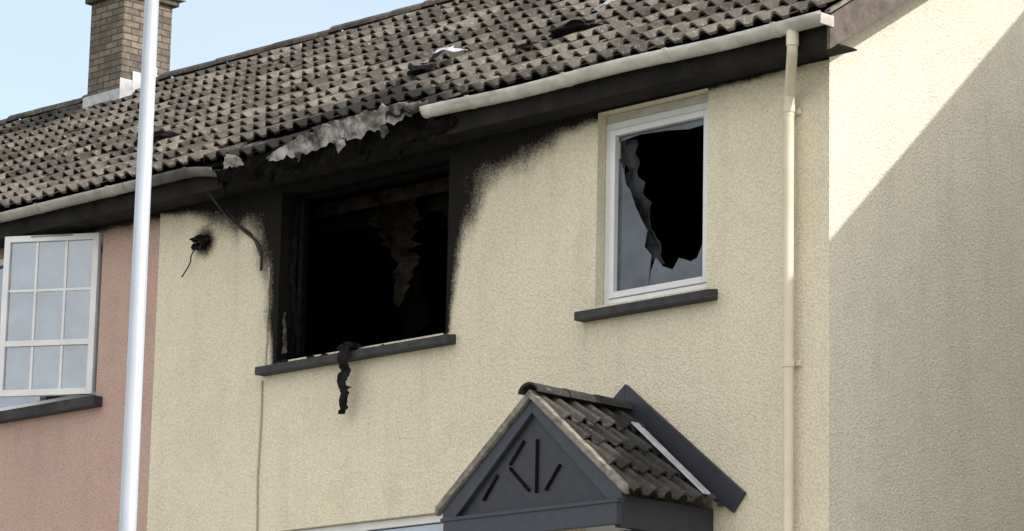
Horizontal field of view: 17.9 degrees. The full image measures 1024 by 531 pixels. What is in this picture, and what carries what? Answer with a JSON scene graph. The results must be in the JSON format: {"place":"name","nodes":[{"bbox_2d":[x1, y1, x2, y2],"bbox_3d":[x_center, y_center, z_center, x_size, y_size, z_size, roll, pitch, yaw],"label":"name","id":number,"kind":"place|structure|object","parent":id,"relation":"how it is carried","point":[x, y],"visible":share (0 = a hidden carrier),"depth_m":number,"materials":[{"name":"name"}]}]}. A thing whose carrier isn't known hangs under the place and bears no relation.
{"place":"outdoors","nodes":[
{"label":"outdoors","id":0,"kind":"place"},
{"bbox_2d":[0,0,425,119],"label":"sky","id":1,"kind":"structure","parent":0,"point":[45,44],"materials":[{"name":"blue"}]},
{"bbox_2d":[518,382,632,411],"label":"porch ridge","id":2,"kind":"structure","parent":0,"point":[581,398],"depth_m":23.13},
{"bbox_2d":[625,125,703,268],"bbox_3d":[2.433,0.247,24.797,3.098,2.430,2.900,13,-17,-43],"label":"burnt room","id":3,"kind":"object","parent":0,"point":[670,171],"visible":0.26,"depth_m":25.77,"materials":[{"name":"black"}]},
{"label":"pavement","id":4,"kind":"structure","parent":0,"visible":0},
{"bbox_2d":[119,0,158,530],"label":"street lamp","id":5,"kind":"object","parent":4,"relation":"on","point":[131,438],"visible":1,"depth_m":17.01,"materials":[{"name":"white metal"}]},
{"bbox_3d":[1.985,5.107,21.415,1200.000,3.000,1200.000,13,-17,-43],"label":"ground","id":6,"kind":"structure","parent":0,"visible":0},
{"bbox_2d":[0,212,160,530],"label":"front wall","id":7,"kind":"structure","parent":6,"relation":"on","point":[61,472],"depth_m":28.16,"materials":[{"name":"pink paint"}]},
{"bbox_2d":[0,233,101,397],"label":"open casement","id":8,"kind":"object","parent":7,"relation":"attached to","point":[49,314],"visible":1,"depth_m":28.48,"materials":[{"name":"white plastic"}]},
{"bbox_2d":[0,395,102,423],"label":"window sills","id":9,"kind":"structure","parent":7,"relation":"attached to","point":[55,408],"depth_m":28.43,"materials":[{"name":"grey concrete"}]},
{"bbox_2d":[0,236,102,410],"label":"window frames","id":10,"kind":"structure","parent":7,"relation":"attached to","point":[7,403],"depth_m":28.96,"materials":[{"name":"white plastic"}]},
{"bbox_2d":[0,191,158,248],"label":"fascia board","id":11,"kind":"object","parent":7,"relation":"attached to","point":[95,213],"visible":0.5,"depth_m":28.39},
{"bbox_2d":[0,183,127,222],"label":"gutter","id":12,"kind":"object","parent":11,"relation":"attached to","point":[62,202],"visible":1,"depth_m":28.26,"materials":[{"name":"grey plastic"}]},
{"bbox_2d":[33,185,116,213],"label":"gutter brackets","id":13,"kind":"object","parent":11,"relation":"attached to","point":[106,190],"visible":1,"depth_m":27.85,"materials":[{"name":"grey plastic"}]},
{"bbox_2d":[146,57,828,530],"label":"front wall","id":14,"kind":"structure","parent":6,"relation":"on","point":[406,435],"depth_m":24.72,"materials":[{"name":"beige paint"}]},
{"bbox_2d":[191,243,202,249],"bbox_3d":[-2.648,-0.163,27.399,0.110,0.076,0.119,13,-17,-43],"label":"burnt light lump","id":15,"kind":"object","parent":14,"relation":"attached to","point":[194,246],"visible":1,"depth_m":27.38,"materials":[{"name":"black plastic"}]},
{"bbox_2d":[181,250,194,276],"bbox_3d":[-2.711,-0.044,27.436,0.208,0.269,0.018,-10,-16,42],"label":"light wire","id":16,"kind":"object","parent":15,"relation":"attached to","point":[189,263],"visible":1,"depth_m":27.43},
{"bbox_2d":[189,234,208,244],"bbox_3d":[-2.611,-0.218,27.337,0.157,0.099,0.160,13,-17,-43],"label":"burnt light lump","id":17,"kind":"object","parent":14,"relation":"attached to","point":[201,239],"visible":1,"depth_m":27.31,"materials":[{"name":"black plastic"}]},
{"bbox_2d":[256,381,262,530],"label":"cavity cable","id":18,"kind":"object","parent":14,"relation":"attached to","point":[259,456],"visible":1,"depth_m":26.43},
{"bbox_2d":[265,267,269,364],"bbox_3d":[-2.000,0.412,26.647,0.012,0.811,0.021,13,-17,-43],"label":"cavity cable","id":19,"kind":"object","parent":14,"relation":"attached to","point":[267,319],"visible":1,"depth_m":26.64,"materials":[{"name":"black plastic"}]},
{"bbox_2d":[281,312,287,353],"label":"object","id":20,"kind":"object","parent":14,"relation":"attached to","point":[285,344],"visible":1,"depth_m":26.48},
{"bbox_2d":[337,343,350,413],"bbox_3d":[-1.325,0.889,25.651,0.098,0.553,0.180,13,-17,-43],"label":"molten strip","id":21,"kind":"object","parent":14,"relation":"attached to","point":[345,369],"visible":1,"depth_m":25.65,"materials":[{"name":"black plastic"}]},
{"bbox_2d":[298,514,442,530],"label":"window frame","id":22,"kind":"structure","parent":14,"relation":"in","point":[408,524],"depth_m":25.23,"materials":[{"name":"white plastic"}]},
{"bbox_2d":[292,162,449,358],"bbox_3d":[-1.087,-0.013,26.044,0.120,1.424,1.994,13,-17,-43],"label":"burnt frame","id":23,"kind":"object","parent":14,"relation":"on","point":[300,273],"visible":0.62,"depth_m":26.56,"materials":[{"name":"black wood"}]},
{"bbox_2d":[287,206,299,355],"bbox_3d":[-1.785,0.124,26.641,0.063,1.240,0.102,13,-17,-43],"label":"window frame","id":24,"kind":"object","parent":23,"relation":"attached to","point":[291,344],"visible":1,"depth_m":26.64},
{"bbox_2d":[304,170,449,526],"bbox_3d":[-0.097,0.737,27.311,3.098,2.410,4.200,13,-17,-43],"label":"burnt room","id":25,"kind":"object","parent":14,"relation":"in","point":[350,300],"depth_m":29.01,"materials":[{"name":"black"}]},
{"bbox_2d":[308,176,448,283],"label":"charred joists","id":26,"kind":"object","parent":25,"relation":"on","point":[433,259],"visible":0.34,"depth_m":27.66,"materials":[{"name":"wood"}]},
{"bbox_2d":[367,197,422,307],"bbox_3d":[-0.952,-0.094,26.823,0.201,0.903,0.631,11,-15,-38],"label":"hanging plaster","id":27,"kind":"object","parent":26,"relation":"hanging from","point":[395,222],"visible":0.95,"depth_m":26.83,"materials":[{"name":"brown paint"}]},
{"bbox_2d":[392,229,430,340],"bbox_3d":[-0.886,0.362,27.525,0.196,1.506,0.509,13,-17,-43],"label":"hanging plaster","id":28,"kind":"object","parent":26,"relation":"hanging from","point":[414,317],"visible":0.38,"depth_m":27.47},
{"bbox_2d":[255,289,717,376],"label":"window sills","id":29,"kind":"structure","parent":14,"relation":"attached to","point":[659,303],"depth_m":25.00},
{"bbox_2d":[337,341,361,350],"bbox_3d":[-1.281,0.645,25.760,0.159,0.086,0.228,13,-17,-43],"label":"molten lump","id":30,"kind":"object","parent":29,"relation":"on","point":[353,346],"visible":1,"depth_m":25.70,"materials":[{"name":"black plastic"}]},
{"bbox_2d":[133,25,856,211],"bbox_3d":[-0.417,-1.065,25.140,0.297,0.180,7.685,13,-17,-43],"label":"fascia board","id":31,"kind":"object","parent":14,"relation":"attached to","point":[628,87],"visible":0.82,"depth_m":24.11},
{"bbox_2d":[151,167,219,186],"bbox_3d":[-2.741,-0.732,27.165,0.128,0.128,0.880,13,-17,-43],"label":"gutter end","id":32,"kind":"object","parent":31,"relation":"attached to","point":[167,177],"visible":0.97,"depth_m":27.14,"materials":[{"name":"grey plastic"}]},
{"bbox_2d":[123,179,135,191],"bbox_3d":[-3.155,-0.680,27.583,0.128,0.073,0.300,13,-17,-43],"label":"gutter","id":33,"kind":"object","parent":32,"relation":"attached to","point":[129,186],"visible":0.42,"depth_m":27.60,"materials":[{"name":"grey plastic"}]},
{"bbox_2d":[182,167,192,177],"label":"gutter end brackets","id":34,"kind":"object","parent":31,"relation":"attached to","point":[184,172],"visible":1,"depth_m":27.08,"materials":[{"name":"grey plastic"}]},
{"bbox_2d":[208,191,259,255],"bbox_3d":[-2.283,-0.348,27.025,0.518,0.629,0.194,-2,-12,14],"label":"burnt cable","id":35,"kind":"object","parent":31,"relation":"hanging from","point":[222,210],"visible":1,"depth_m":27.11,"materials":[{"name":"black rubber"}]},
{"bbox_2d":[206,192,262,270],"bbox_3d":[-2.290,-0.300,27.027,0.593,0.771,0.208,-3,-13,20],"label":"burnt cable","id":36,"kind":"object","parent":31,"relation":"hanging from","point":[253,238],"visible":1,"depth_m":26.91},
{"bbox_2d":[419,10,822,117],"bbox_3d":[0.745,-1.427,23.698,0.144,0.110,4.010,13,-17,-43],"label":"gutter","id":37,"kind":"object","parent":31,"relation":"attached to","point":[677,53],"visible":1,"depth_m":23.56,"materials":[{"name":"white plastic"}]},
{"bbox_2d":[786,30,798,45],"bbox_3d":[1.938,-1.571,22.500,0.088,0.110,0.088,13,-17,-43],"label":"gutter outlet","id":38,"kind":"object","parent":37,"relation":"attached to","point":[792,36],"visible":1,"depth_m":22.46,"materials":[{"name":"beige plastic"}]},
{"bbox_2d":[820,12,833,26],"bbox_3d":[2.155,-1.682,22.293,0.140,0.080,0.015,13,-17,-43],"label":"gutter stop","id":39,"kind":"object","parent":37,"relation":"attached to","point":[826,19],"visible":1,"depth_m":22.28,"materials":[{"name":"white plastic"}]},
{"bbox_2d":[464,22,782,108],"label":"gutter brackets","id":40,"kind":"object","parent":31,"relation":"attached to","point":[667,59],"visible":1,"depth_m":23.29,"materials":[{"name":"white plastic"}]},
{"bbox_2d":[784,44,797,116],"bbox_3d":[1.940,-1.328,22.656,0.076,0.500,0.483,1,-12,2],"label":"downpipe","id":41,"kind":"object","parent":31,"relation":"attached to","point":[790,73],"visible":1,"depth_m":22.64,"materials":[{"name":"beige plastic"}]},
{"bbox_2d":[783,103,794,112],"bbox_3d":[1.942,-1.100,22.816,0.086,0.060,0.086,13,-17,-43],"label":"pipe collar","id":42,"kind":"object","parent":41,"relation":"attached to","point":[788,106],"visible":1,"depth_m":22.78,"materials":[{"name":"beige plastic"}]},
{"bbox_2d":[440,384,745,530],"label":"porch frame","id":43,"kind":"object","parent":14,"relation":"attached to","point":[538,469],"visible":0.96,"depth_m":22.77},
{"bbox_2d":[435,389,709,515],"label":"porch verge","id":44,"kind":"structure","parent":43,"relation":"attached to","point":[609,471],"depth_m":22.88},
{"bbox_2d":[538,393,723,506],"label":"porch tiles","id":45,"kind":"object","parent":43,"relation":"on","point":[675,482],"visible":0.99,"depth_m":22.70,"materials":[{"name":"grey tile"}]},
{"bbox_2d":[434,400,613,514],"bbox_3d":[0.115,1.422,23.476,0.945,0.785,1.002,13,-17,-43],"label":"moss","id":46,"kind":"object","parent":45,"relation":"on","point":[583,421],"visible":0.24,"depth_m":23.39,"materials":[{"name":"green plant"}]},
{"bbox_2d":[586,525,629,530],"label":"front door","id":47,"kind":"structure","parent":14,"relation":"attached to","point":[608,528],"depth_m":23.64,"materials":[{"name":"white plastic"}]},
{"bbox_2d":[604,93,707,304],"bbox_3d":[1.095,-0.471,23.818,0.082,1.465,1.094,13,-17,-43],"label":"window frame","id":48,"kind":"object","parent":14,"relation":"attached to","point":[659,116],"visible":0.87,"depth_m":23.98,"materials":[{"name":"white plastic"}]},
{"bbox_2d":[617,159,651,290],"bbox_3d":[0.906,-0.320,23.984,0.005,1.019,0.344,13,-17,-43],"label":"glass shard","id":49,"kind":"object","parent":48,"relation":"attached to","point":[634,256],"visible":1,"depth_m":23.98,"materials":[{"name":"grey glass"}]},
{"bbox_2d":[622,139,664,263],"bbox_3d":[0.974,-0.469,24.103,0.078,0.984,0.419,13,-17,-43],"label":"torn curtain","id":50,"kind":"object","parent":48,"relation":"hanging from","point":[635,183],"visible":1,"depth_m":24.15,"materials":[{"name":"black fabric"}]},
{"bbox_2d":[619,118,703,141],"bbox_3d":[1.108,-0.988,23.930,0.005,0.059,0.882,13,-17,-43],"label":"glass shard","id":51,"kind":"object","parent":48,"relation":"attached to","point":[690,124],"visible":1,"depth_m":23.85,"materials":[{"name":"glass"}]},
{"bbox_2d":[649,243,702,285],"bbox_3d":[1.199,-0.024,23.609,0.005,0.296,0.563,13,-17,-43],"label":"glass shard","id":52,"kind":"object","parent":48,"relation":"attached to","point":[682,269],"visible":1,"depth_m":23.59,"materials":[{"name":"grey glass"}]},
{"bbox_2d":[783,115,793,530],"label":"downpipe","id":53,"kind":"object","parent":14,"relation":"attached to","point":[788,346],"visible":1,"depth_m":22.47,"materials":[{"name":"beige plastic"}]},
{"bbox_2d":[782,357,794,366],"bbox_3d":[1.905,0.670,22.439,0.086,0.060,0.086,13,-17,-43],"label":"pipe collar","id":54,"kind":"object","parent":53,"relation":"attached to","point":[788,361],"visible":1,"depth_m":22.41,"materials":[{"name":"beige plastic"}]},
{"bbox_2d":[795,108,801,366],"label":"pipe clips","id":55,"kind":"object","parent":14,"relation":"attached to","point":[798,112],"visible":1,"depth_m":22.79,"materials":[{"name":"beige plastic"}]},
{"bbox_2d":[829,0,1023,530],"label":"gable wall","id":56,"kind":"structure","parent":6,"relation":"on","point":[926,265],"depth_m":23.20,"materials":[{"name":"beige paint"}]},
{"bbox_2d":[825,0,906,48],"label":"bargeboard","id":57,"kind":"object","parent":56,"relation":"attached to","point":[852,17],"visible":1,"depth_m":22.51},
{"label":"rear walls","id":58,"kind":"object","parent":6,"relation":"on","visible":0},
{"bbox_2d":[0,32,421,236],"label":"roof underlay","id":59,"kind":"object","parent":58,"relation":"on","point":[70,192],"visible":0.14,"depth_m":28.83,"materials":[{"name":"black fabric"}]},
{"bbox_2d":[87,0,171,96],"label":"chimney stack","id":60,"kind":"object","parent":59,"relation":"on","point":[116,41],"visible":0.39,"depth_m":34.03,"materials":[{"name":"beige brick"}]},
{"bbox_2d":[82,68,156,108],"bbox_3d":[-4.104,-1.783,34.087,0.488,0.588,0.630,13,-17,-43],"label":"chimney flashing","id":61,"kind":"object","parent":60,"relation":"attached to","point":[127,87],"visible":0.48,"depth_m":33.84,"materials":[{"name":"grey metal"}]},
{"bbox_2d":[85,0,185,8],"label":"chimney cap","id":62,"kind":"object","parent":60,"relation":"on","point":[173,4],"visible":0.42,"depth_m":34.32,"materials":[{"name":"grey concrete"}]},
{"bbox_2d":[0,2,449,207],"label":"roof tiles","id":63,"kind":"object","parent":59,"relation":"on","point":[54,140],"visible":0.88,"depth_m":30.84,"materials":[{"name":"concrete"}]},
{"bbox_2d":[133,130,180,145],"bbox_3d":[-3.166,-1.125,29.084,0.255,0.122,0.680,13,-17,-43],"label":"debris lump","id":64,"kind":"object","parent":63,"relation":"on","point":[159,135],"visible":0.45,"depth_m":28.93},
{"bbox_2d":[170,118,191,127],"bbox_3d":[-2.938,-1.267,28.917,0.112,0.085,0.202,13,-17,-43],"label":"slipped tile debris","id":65,"kind":"object","parent":63,"relation":"on","point":[185,121],"visible":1,"depth_m":28.89,"materials":[{"name":"tile"}]},
{"bbox_2d":[152,0,852,174],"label":"roof underlay","id":66,"kind":"object","parent":58,"relation":"attached to","point":[219,161],"visible":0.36,"depth_m":25.00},
{"bbox_2d":[124,0,833,177],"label":"roof tiles","id":67,"kind":"object","parent":66,"relation":"on","point":[489,35],"visible":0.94,"depth_m":26.62,"materials":[{"name":"concrete"}]},
{"bbox_2d":[215,116,457,185],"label":"charred fascia","id":68,"kind":"structure","parent":67,"relation":"attached to","point":[403,134],"depth_m":25.73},
{"bbox_2d":[223,154,243,169],"bbox_3d":[-2.295,-0.855,26.623,0.077,0.110,0.262,13,-17,-43],"label":"melted gutter piece","id":69,"kind":"object","parent":68,"relation":"attached to","point":[231,161],"visible":1,"depth_m":26.60,"materials":[{"name":"plastic"}]},
{"bbox_2d":[266,100,428,160],"bbox_3d":[-1.353,-1.063,25.656,0.149,0.243,1.933,13,-17,-43],"label":"melted gutter","id":70,"kind":"object","parent":67,"relation":"attached to","point":[358,126],"visible":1,"depth_m":25.55,"materials":[{"name":"grey plastic"}]},
{"bbox_2d":[294,151,301,161],"bbox_3d":[-1.701,-0.865,25.992,0.050,0.072,0.117,13,-17,-43],"label":"melted drip","id":71,"kind":"object","parent":70,"relation":"hanging from","point":[298,155],"visible":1,"depth_m":25.99},
{"bbox_2d":[333,139,345,153],"bbox_3d":[-1.363,-0.937,25.638,0.047,0.104,0.130,13,-17,-43],"label":"melted drip","id":72,"kind":"object","parent":70,"relation":"hanging from","point":[340,144],"visible":1,"depth_m":25.62},
{"bbox_2d":[379,124,388,137],"bbox_3d":[-1.006,-1.041,25.306,0.042,0.102,0.122,13,-17,-43],"label":"melted drip","id":73,"kind":"object","parent":70,"relation":"hanging from","point":[384,130],"visible":1,"depth_m":25.29},
{"bbox_2d":[407,64,437,75],"bbox_3d":[-0.729,-1.593,26.648,0.225,0.095,0.337,13,-17,-43],"label":"debris lump","id":74,"kind":"object","parent":67,"relation":"on","point":[416,70],"visible":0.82,"depth_m":26.58,"materials":[{"name":"black"}]},
{"bbox_2d":[419,45,466,63],"bbox_3d":[-0.568,-1.746,26.689,0.229,0.165,0.373,13,-17,-43],"label":"slipped tile debris","id":75,"kind":"object","parent":67,"relation":"on","point":[436,53],"visible":1,"depth_m":26.62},
{"bbox_2d":[515,42,539,54],"bbox_3d":[0.131,-1.713,25.654,0.156,0.087,0.296,13,-17,-43],"label":"debris lump","id":76,"kind":"object","parent":67,"relation":"on","point":[525,46],"visible":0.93,"depth_m":25.60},
{"bbox_2d":[548,19,602,37],"bbox_3d":[0.494,-1.855,25.520,0.286,0.111,0.573,13,-17,-43],"label":"debris lump","id":77,"kind":"object","parent":67,"relation":"on","point":[571,27],"visible":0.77,"depth_m":25.43,"materials":[{"name":"black"}]},
{"bbox_2d":[591,0,616,11],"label":"slipped tile debris","id":78,"kind":"object","parent":67,"relation":"on","point":[606,2],"visible":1,"depth_m":25.50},
{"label":"roof tiles","id":79,"kind":"object","parent":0,"visible":0},
{"bbox_2d":[0,0,454,125],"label":"ridge tiles","id":80,"kind":"object","parent":79,"relation":"on","point":[258,50],"visible":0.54,"depth_m":32.80,"materials":[{"name":"concrete"}]}
]}

